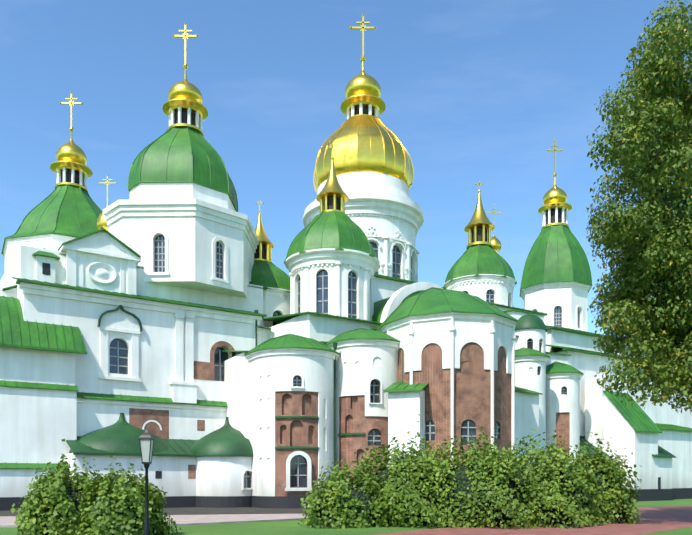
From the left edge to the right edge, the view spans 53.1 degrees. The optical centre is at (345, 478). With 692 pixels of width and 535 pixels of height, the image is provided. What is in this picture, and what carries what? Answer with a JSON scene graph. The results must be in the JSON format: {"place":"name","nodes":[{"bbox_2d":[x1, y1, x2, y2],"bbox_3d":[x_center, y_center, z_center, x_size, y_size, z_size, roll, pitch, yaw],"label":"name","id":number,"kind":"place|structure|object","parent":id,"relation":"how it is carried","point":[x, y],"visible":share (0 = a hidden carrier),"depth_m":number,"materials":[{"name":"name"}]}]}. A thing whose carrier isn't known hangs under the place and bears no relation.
{"place":"outdoors","nodes":[
{"label":"outdoors","id":0,"kind":"place"},
{"bbox_2d":[0,499,691,534],"bbox_3d":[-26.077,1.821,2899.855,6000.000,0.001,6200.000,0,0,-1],"label":"ground","id":1,"kind":"structure","parent":0,"point":[291,527],"depth_m":24.58,"materials":[{"name":"green plant"}]},
{"bbox_2d":[21,288,257,439],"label":"wall","id":2,"kind":"structure","parent":1,"relation":"on","point":[157,354],"depth_m":44.29,"materials":[{"name":"paint"}]},
{"bbox_2d":[129,341,235,478],"bbox_3d":[-9.399,-4.666,45.249,8.750,9.373,2.614,0,0,-37],"label":"brick","id":3,"kind":"object","parent":2,"relation":"attached to","point":[138,418],"visible":0.67,"depth_m":44.87,"materials":[{"name":"brown brick"}]},
{"bbox_2d":[138,428,154,534],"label":"lamp post","id":4,"kind":"object","parent":1,"relation":"on","point":[146,434],"visible":0.88,"depth_m":18.87,"materials":[{"name":"black metal"}]},
{"bbox_2d":[140,439,153,461],"bbox_3d":[-5.450,-0.749,18.924,0.304,0.636,0.304,0,0,-1],"label":"lamp glass","id":5,"kind":"object","parent":4,"relation":"attached to","point":[145,446],"visible":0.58,"depth_m":18.80,"materials":[{"name":"white glass"}]},
{"bbox_2d":[0,507,306,515],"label":"pavement","id":6,"kind":"structure","parent":1,"relation":"on","point":[204,511],"depth_m":37.81,"materials":[{"name":"grey concrete"}]},
{"bbox_2d":[0,514,307,524],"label":"pavement","id":7,"kind":"structure","parent":1,"relation":"on","point":[178,519],"depth_m":32.03,"materials":[{"name":"beige concrete"}]},
{"bbox_2d":[0,518,307,526],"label":"kerb","id":8,"kind":"structure","parent":1,"relation":"on","point":[186,524],"depth_m":27.83,"materials":[{"name":"grey concrete"}]},
{"bbox_2d":[30,463,623,534],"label":"bush","id":9,"kind":"object","parent":1,"relation":"on","point":[462,479],"visible":0.1,"depth_m":25.97,"materials":[{"name":"green plant"}]},
{"bbox_2d":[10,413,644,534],"bbox_3d":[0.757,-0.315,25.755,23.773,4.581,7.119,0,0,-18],"label":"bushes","id":10,"kind":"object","parent":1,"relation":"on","point":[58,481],"visible":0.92,"depth_m":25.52,"materials":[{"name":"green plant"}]},
{"bbox_2d":[0,102,691,496],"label":"cathedral walls","id":11,"kind":"structure","parent":1,"relation":"on","point":[36,426],"depth_m":44.28,"materials":[{"name":"paint"}]},
{"bbox_2d":[2,234,74,272],"bbox_3d":[-22.516,-15.157,56.770,9.946,6.230,9.946,0,0,15],"label":"drum","id":12,"kind":"object","parent":11,"relation":"on","point":[53,242],"visible":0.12,"depth_m":52.05,"materials":[{"name":"paint"}]},
{"bbox_2d":[103,199,258,297],"bbox_3d":[-11.567,-15.542,49.870,9.865,5.270,9.751,0,0,-1],"label":"drum","id":13,"kind":"object","parent":11,"relation":"on","point":[192,228],"visible":0.71,"depth_m":45.45,"materials":[{"name":"paint"}]},
{"bbox_2d":[97,305,402,475],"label":"pipes","id":14,"kind":"object","parent":11,"relation":"attached to","point":[140,324],"visible":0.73,"depth_m":43.52,"materials":[{"name":"white"}]},
{"bbox_2d":[263,287,289,326],"bbox_3d":[-6.731,-11.916,53.914,7.167,4.070,7.167,0,0,-1],"label":"drum","id":15,"kind":"object","parent":11,"relation":"on","point":[272,304],"visible":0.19,"depth_m":50.89,"materials":[{"name":"paint"}]},
{"bbox_2d":[50,56,571,261],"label":"golden domes","id":16,"kind":"structure","parent":11,"relation":"on","point":[365,143],"depth_m":56.48,"materials":[{"name":"gold metal"}]},
{"bbox_2d":[60,14,562,230],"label":"crosses","id":17,"kind":"object","parent":16,"relation":"attached to","point":[332,145],"visible":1,"depth_m":56.72,"materials":[{"name":"gold metal"}]},
{"bbox_2d":[110,235,578,487],"bbox_3d":[4.693,-9.235,55.863,22.401,19.696,43.137,0,0,35],"label":"glass","id":18,"kind":"object","parent":11,"relation":"on","point":[294,459],"visible":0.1,"depth_m":45.70,"materials":[{"name":"black glass"}]},
{"bbox_2d":[110,236,579,487],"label":"frames","id":19,"kind":"structure","parent":11,"relation":"on","point":[297,380],"depth_m":46.75,"materials":[{"name":"grey"}]},
{"bbox_2d":[0,127,691,468],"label":"green roofs","id":20,"kind":"structure","parent":11,"relation":"on","point":[190,155],"depth_m":47.26,"materials":[{"name":"green metal"}]},
{"bbox_2d":[285,248,379,320],"bbox_3d":[-0.985,-12.734,50.266,6.859,5.680,6.859,0,0,-1],"label":"drum","id":21,"kind":"object","parent":20,"relation":"on","point":[315,257],"visible":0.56,"depth_m":47.70,"materials":[{"name":"paint"}]},
{"bbox_2d":[303,196,423,281],"bbox_3d":[1.477,-18.216,59.989,10.473,8.233,10.473,0,0,-1],"label":"drum","id":22,"kind":"object","parent":20,"relation":"on","point":[396,208],"visible":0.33,"depth_m":55.85,"materials":[{"name":"paint"}]},
{"bbox_2d":[443,274,515,306],"bbox_3d":[11.195,-14.393,58.078,6.011,3.711,6.011,0,0,-1],"label":"drum","id":23,"kind":"object","parent":20,"relation":"on","point":[503,292],"visible":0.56,"depth_m":55.59,"materials":[{"name":"paint"}]},
{"bbox_2d":[520,281,591,331],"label":"drum","id":24,"kind":"object","parent":20,"relation":"on","point":[570,296],"visible":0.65,"depth_m":68.39,"materials":[{"name":"paint"}]},
{"bbox_2d":[0,106,691,510],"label":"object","id":25,"kind":"object","parent":11,"relation":"on","point":[658,494],"visible":0.17,"depth_m":43.24,"materials":[{"name":"grey"}]},
{"bbox_2d":[196,456,251,495],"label":"wall","id":26,"kind":"structure","parent":25,"relation":"on","point":[218,475],"depth_m":43.00,"materials":[{"name":"paint"}]},
{"bbox_2d":[249,355,333,495],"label":"apse","id":27,"kind":"structure","parent":25,"relation":"on","point":[269,376],"depth_m":42.24,"materials":[{"name":"white paint"}]},
{"bbox_2d":[336,346,397,477],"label":"apse","id":28,"kind":"structure","parent":25,"relation":"on","point":[358,368],"depth_m":43.49,"materials":[{"name":"white paint"}]},
{"bbox_2d":[515,361,545,454],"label":"apse","id":29,"kind":"structure","parent":25,"relation":"on","point":[527,377],"depth_m":51.45,"materials":[{"name":"white paint"}]},
{"bbox_2d":[546,378,579,463],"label":"apse","id":30,"kind":"structure","parent":25,"relation":"on","point":[556,401],"depth_m":54.42,"materials":[{"name":"white paint"}]},
{"bbox_2d":[614,454,629,469],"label":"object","id":31,"kind":"object","parent":25,"relation":"on","point":[621,462],"depth_m":49.99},
{"bbox_2d":[386,319,511,466],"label":"apse","id":32,"kind":"structure","parent":11,"relation":"attached to","point":[472,388],"depth_m":42.38,"materials":[{"name":"brown brick"}]},
{"bbox_2d":[516,328,545,353],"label":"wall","id":33,"kind":"structure","parent":11,"relation":"on","point":[533,334],"depth_m":52.99,"materials":[{"name":"paint"}]},
{"bbox_2d":[557,351,691,435],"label":"wall","id":34,"kind":"structure","parent":1,"relation":"on","point":[588,365],"depth_m":60.47,"materials":[{"name":"paint"}]},
{"bbox_2d":[0,0,691,363],"label":"sky","id":35,"kind":"structure","parent":0,"point":[474,91],"materials":[{"name":"blue"}]},
{"bbox_2d":[370,506,691,534],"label":"red path","id":36,"kind":"structure","parent":0,"point":[663,518],"depth_m":24.99,"materials":[{"name":"red brick"}]},
{"bbox_2d":[586,0,691,412],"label":"tree","id":37,"kind":"object","parent":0,"point":[615,230],"depth_m":25.11,"materials":[{"name":"green plant"}]}
]}

